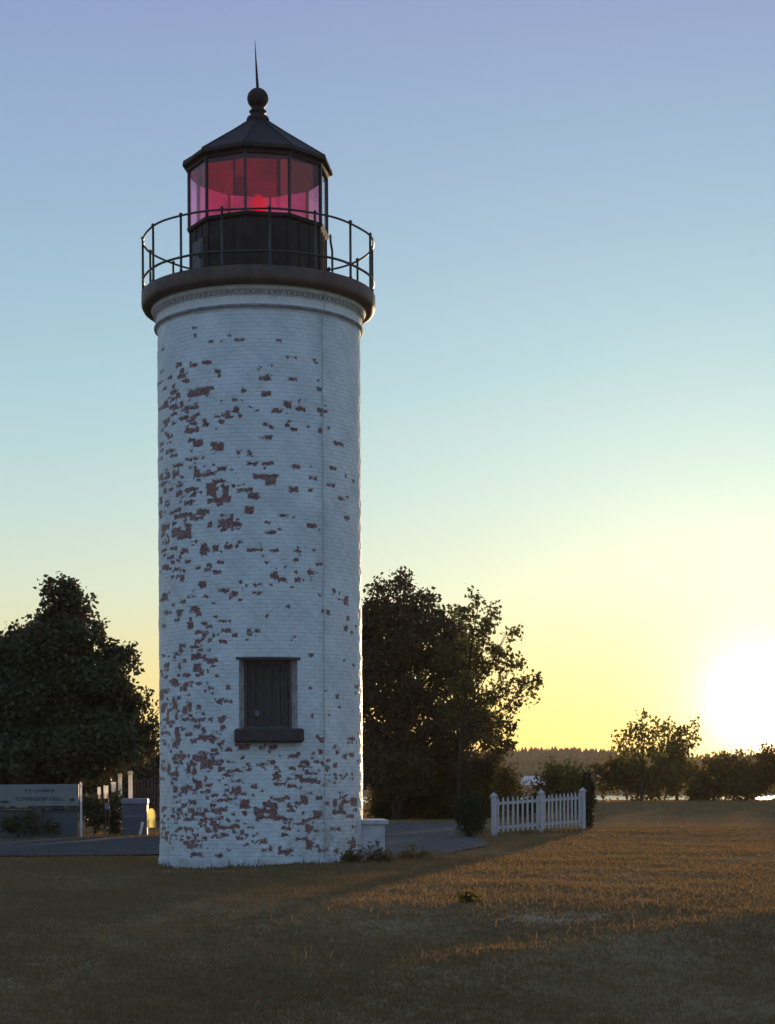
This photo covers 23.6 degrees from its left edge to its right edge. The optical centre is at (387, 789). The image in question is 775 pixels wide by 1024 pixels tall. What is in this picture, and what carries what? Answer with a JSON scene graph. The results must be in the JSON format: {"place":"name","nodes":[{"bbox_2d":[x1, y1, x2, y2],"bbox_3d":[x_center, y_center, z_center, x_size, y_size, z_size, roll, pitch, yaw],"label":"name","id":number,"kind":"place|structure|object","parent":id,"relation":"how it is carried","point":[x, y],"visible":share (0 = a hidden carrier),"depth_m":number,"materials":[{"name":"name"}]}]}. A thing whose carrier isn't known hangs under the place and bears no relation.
{"place":"outdoors","nodes":[
{"label":"outdoors","id":0,"kind":"place"},
{"bbox_2d":[0,835,392,855],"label":"road","id":1,"kind":"structure","parent":0,"point":[92,845],"depth_m":47.71,"materials":[{"name":"grey asphalt"}]},
{"bbox_2d":[0,798,774,1023],"bbox_3d":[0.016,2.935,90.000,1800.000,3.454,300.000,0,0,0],"label":"ground","id":2,"kind":"structure","parent":0,"point":[669,965],"depth_m":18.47,"materials":[{"name":"brown plant"}]},
{"bbox_2d":[0,806,51,809],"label":"background tree","id":3,"kind":"object","parent":2,"relation":"on","point":[29,806],"visible":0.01,"depth_m":93.66,"materials":[{"name":"green plant"}]},
{"bbox_2d":[0,809,64,838],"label":"hedge bush","id":4,"kind":"object","parent":2,"relation":"on","point":[12,824],"visible":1,"depth_m":56.92,"materials":[{"name":"green plant"}]},
{"bbox_2d":[0,784,79,836],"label":"township sign","id":5,"kind":"object","parent":2,"relation":"on","point":[42,795],"visible":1,"depth_m":57.97,"materials":[{"name":"grey paint"}]},
{"bbox_2d":[0,571,159,809],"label":"maple tree","id":6,"kind":"object","parent":2,"relation":"on","point":[72,707],"visible":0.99,"depth_m":64.95,"materials":[{"name":"green plant"}]},
{"bbox_2d":[80,782,81,836],"bbox_3d":[-9.527,0.654,57.600,0.094,1.769,0.094,0,0,-23],"label":"sign post","id":7,"kind":"object","parent":2,"relation":"on","point":[81,809],"visible":0.87,"depth_m":57.58,"materials":[{"name":"white wood"}]},
{"bbox_2d":[97,787,100,829],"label":"notice board","id":8,"kind":"object","parent":2,"relation":"on","point":[99,792],"visible":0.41,"depth_m":67.99,"materials":[{"name":"white plastic"}]},
{"bbox_2d":[65,767,136,819],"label":"background tree","id":9,"kind":"object","parent":2,"relation":"on","point":[92,789],"visible":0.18,"depth_m":91.61,"materials":[{"name":"green plant"}]},
{"bbox_2d":[78,790,124,834],"bbox_3d":[-9.441,0.806,61.000,1.712,1.629,1.435,0,0,0],"label":"hedge bush","id":10,"kind":"object","parent":2,"relation":"on","point":[93,807],"visible":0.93,"depth_m":60.88,"materials":[{"name":"green plant"}]},
{"bbox_2d":[103,785,108,830],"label":"notice board","id":11,"kind":"object","parent":2,"relation":"on","point":[105,792],"visible":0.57,"depth_m":67.49,"materials":[{"name":"white plastic"}]},
{"bbox_2d":[105,803,109,834],"bbox_3d":[-9.075,1.014,60.022,0.156,1.166,0.067,0,0,0],"label":"board","id":12,"kind":"object","parent":2,"relation":"on","point":[107,805],"visible":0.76,"depth_m":60.02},
{"bbox_2d":[111,782,115,799],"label":"notice board","id":13,"kind":"object","parent":2,"relation":"on","point":[113,786],"visible":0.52,"depth_m":66.99,"materials":[{"name":"white plastic"}]},
{"bbox_2d":[118,773,122,808],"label":"white post","id":14,"kind":"object","parent":2,"relation":"on","point":[120,775],"visible":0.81,"depth_m":66.55,"materials":[{"name":"wood"}]},
{"bbox_2d":[128,771,132,797],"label":"white post","id":15,"kind":"object","parent":2,"relation":"on","point":[130,784],"visible":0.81,"depth_m":65.95,"materials":[{"name":"wood"}]},
{"bbox_2d":[121,798,148,835],"bbox_3d":[-8.195,0.917,60.200,0.840,1.266,0.640,0,0,-3],"label":"utility cabinet","id":16,"kind":"object","parent":2,"relation":"on","point":[134,812],"visible":0.84,"depth_m":59.90,"materials":[{"name":"grey metal"}]},
{"bbox_2d":[122,748,159,815],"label":"background tree","id":17,"kind":"object","parent":2,"relation":"on","point":[151,771],"visible":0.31,"depth_m":95.39,"materials":[{"name":"green plant"}]},
{"bbox_2d":[139,822,143,835],"bbox_3d":[-7.910,1.269,59.500,0.178,0.467,0.030,0,0,0],"label":"leaning plank","id":18,"kind":"object","parent":2,"relation":"on","point":[141,828],"visible":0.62,"depth_m":59.48,"materials":[{"name":"grey wood"}]},
{"bbox_2d":[133,779,159,828],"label":"paling fence","id":19,"kind":"object","parent":2,"relation":"on","point":[157,819],"visible":0.47,"depth_m":70.48,"materials":[{"name":"wood"}]},
{"bbox_2d":[147,808,154,834],"bbox_3d":[-7.648,1.096,60.021,0.261,0.976,0.067,0,0,9],"label":"arched panel","id":20,"kind":"object","parent":2,"relation":"on","point":[151,818],"visible":0.85,"depth_m":59.99,"materials":[{"name":"yellow plastic"}]},
{"bbox_2d":[141,45,388,868],"bbox_3d":[-2.395,-6.397,36.006,4.705,16.320,4.530,0,0,-4],"label":"lighthouse","id":21,"kind":"object","parent":2,"relation":"on","point":[259,318],"visible":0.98,"depth_m":34.36,"materials":[{"name":"white brick"}]},
{"bbox_2d":[192,237,203,268],"bbox_3d":[-3.643,-10.080,35.350,0.095,0.820,0.500,0,0,-30],"label":"hatch door","id":22,"kind":"structure","parent":21,"relation":"in","point":[198,246],"depth_m":35.29,"materials":[{"name":"grey metal"}]},
{"bbox_2d":[234,657,303,742],"bbox_3d":[-2.186,-1.648,34.074,1.289,1.572,0.512,0,0,-4],"label":"window","id":23,"kind":"structure","parent":21,"relation":"in","point":[271,697],"depth_m":34.27,"materials":[{"name":"paint"}]},
{"bbox_2d":[338,847,371,863],"bbox_3d":[-0.702,1.247,34.289,0.713,0.399,0.623,0,0,-39],"label":"weed clump","id":24,"kind":"object","parent":2,"relation":"on","point":[355,857],"visible":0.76,"depth_m":34.22,"materials":[{"name":"green plant"}]},
{"bbox_2d":[361,839,395,862],"bbox_3d":[-0.206,1.219,35.461,0.793,0.570,0.851,0,0,-38],"label":"weed clump","id":25,"kind":"object","parent":2,"relation":"on","point":[383,855],"visible":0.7,"depth_m":35.32,"materials":[{"name":"green plant"}]},
{"bbox_2d":[397,843,431,859],"bbox_3d":[0.561,1.299,38.064,0.773,0.432,1.102,0,0,0],"label":"weed clump","id":26,"kind":"object","parent":2,"relation":"on","point":[403,853],"visible":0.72,"depth_m":37.94,"materials":[{"name":"green plant"}]},
{"bbox_2d":[361,565,503,819],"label":"broadleaf tree","id":27,"kind":"object","parent":2,"relation":"on","point":[399,699],"visible":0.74,"depth_m":87.37,"materials":[{"name":"green plant"}]},
{"bbox_2d":[385,822,487,856],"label":"gravel drive","id":28,"kind":"structure","parent":2,"relation":"on","point":[435,844],"depth_m":53.03,"materials":[{"name":"grey gravel"}]},
{"bbox_2d":[363,743,519,818],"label":"lilac bush","id":29,"kind":"object","parent":2,"relation":"on","point":[436,802],"visible":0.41,"depth_m":89.08,"materials":[{"name":"green plant"}]},
{"bbox_2d":[455,889,482,902],"bbox_3d":[1.038,1.379,23.478,0.365,0.246,0.372,0,0,0],"label":"weed clump","id":30,"kind":"object","parent":2,"relation":"on","point":[466,897],"visible":0.77,"depth_m":23.46,"materials":[{"name":"green plant"}]},
{"bbox_2d":[451,790,490,836],"bbox_3d":[2.483,0.783,54.544,1.255,1.555,1.274,0,0,0],"label":"round shrub","id":31,"kind":"object","parent":2,"relation":"on","point":[470,813],"visible":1,"depth_m":54.31,"materials":[{"name":"green plant"}]},
{"bbox_2d":[432,585,543,820],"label":"poplar tree","id":32,"kind":"object","parent":2,"relation":"on","point":[467,682],"visible":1,"depth_m":83.96,"materials":[{"name":"green plant"}]},
{"bbox_2d":[485,756,568,821],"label":"hedge bush","id":33,"kind":"object","parent":2,"relation":"on","point":[554,782],"visible":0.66,"depth_m":77.75,"materials":[{"name":"green plant"}]},
{"bbox_2d":[490,787,585,835],"bbox_3d":[4.781,0.809,58.300,4.162,1.729,0.185,0,0,-41],"label":"picket fence","id":34,"kind":"object","parent":2,"relation":"on","point":[541,823],"visible":0.92,"depth_m":58.30,"materials":[{"name":"white paint"}]},
{"bbox_2d":[547,756,600,818],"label":"hedge bush","id":35,"kind":"object","parent":2,"relation":"on","point":[573,781],"visible":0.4,"depth_m":79.89,"materials":[{"name":"green plant"}]},
{"bbox_2d":[578,770,596,828],"bbox_3d":[6.631,0.389,61.483,0.666,2.144,0.782,0,0,0],"label":"column cedar","id":36,"kind":"object","parent":2,"relation":"on","point":[587,784],"depth_m":61.39,"materials":[{"name":"green plant"}]},
{"bbox_2d":[589,756,623,800],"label":"shore bush","id":37,"kind":"object","parent":2,"relation":"on","point":[602,786],"visible":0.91,"depth_m":181.70,"materials":[{"name":"green plant"}]},
{"bbox_2d":[604,750,663,800],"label":"shore bush","id":38,"kind":"object","parent":2,"relation":"on","point":[629,784],"visible":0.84,"depth_m":181.38,"materials":[{"name":"green plant"}]},
{"bbox_2d":[611,707,670,800],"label":"birch tree","id":39,"kind":"object","parent":2,"relation":"on","point":[641,747],"visible":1,"depth_m":179.79,"materials":[{"name":"green plant"}]},
{"bbox_2d":[636,747,712,800],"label":"shore bush","id":40,"kind":"object","parent":2,"relation":"on","point":[671,778],"visible":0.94,"depth_m":181.08,"materials":[{"name":"green plant"}]},
{"bbox_2d":[651,716,701,800],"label":"birch tree","id":41,"kind":"object","parent":2,"relation":"on","point":[673,742],"visible":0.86,"depth_m":182.67,"materials":[{"name":"green plant"}]},
{"bbox_2d":[686,748,759,800],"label":"shore bush","id":42,"kind":"object","parent":2,"relation":"on","point":[724,780],"visible":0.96,"depth_m":181.19,"materials":[{"name":"green plant"}]},
{"bbox_2d":[735,743,774,800],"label":"shore bush","id":43,"kind":"object","parent":2,"relation":"on","point":[762,767],"visible":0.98,"depth_m":181.43,"materials":[{"name":"green plant"}]},
{"bbox_2d":[0,0,774,758],"label":"sky","id":44,"kind":"structure","parent":0,"point":[567,347],"materials":[{"name":"blue"}]},
{"bbox_2d":[108,794,774,802],"bbox_3d":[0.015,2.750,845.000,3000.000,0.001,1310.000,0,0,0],"label":"water","id":45,"kind":"structure","parent":0,"point":[612,797],"depth_m":544.26,"materials":[{"name":"grey liquid"}]},
{"bbox_2d":[362,757,773,796],"bbox_3d":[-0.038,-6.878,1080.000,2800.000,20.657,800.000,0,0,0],"label":"hills","id":46,"kind":"structure","parent":0,"point":[365,793],"depth_m":730.40,"materials":[{"name":"green plant"}]},
{"bbox_2d":[134,746,774,792],"bbox_3d":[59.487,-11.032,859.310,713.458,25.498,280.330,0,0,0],"label":"wood","id":47,"kind":"object","parent":46,"relation":"on","point":[521,757],"visible":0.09,"depth_m":898.01,"materials":[{"name":"green plant"}]},
{"bbox_2d":[520,776,544,788],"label":"house","id":48,"kind":"structure","parent":46,"relation":"on","point":[525,778],"depth_m":732.69,"materials":[{"name":"white"}]}
]}

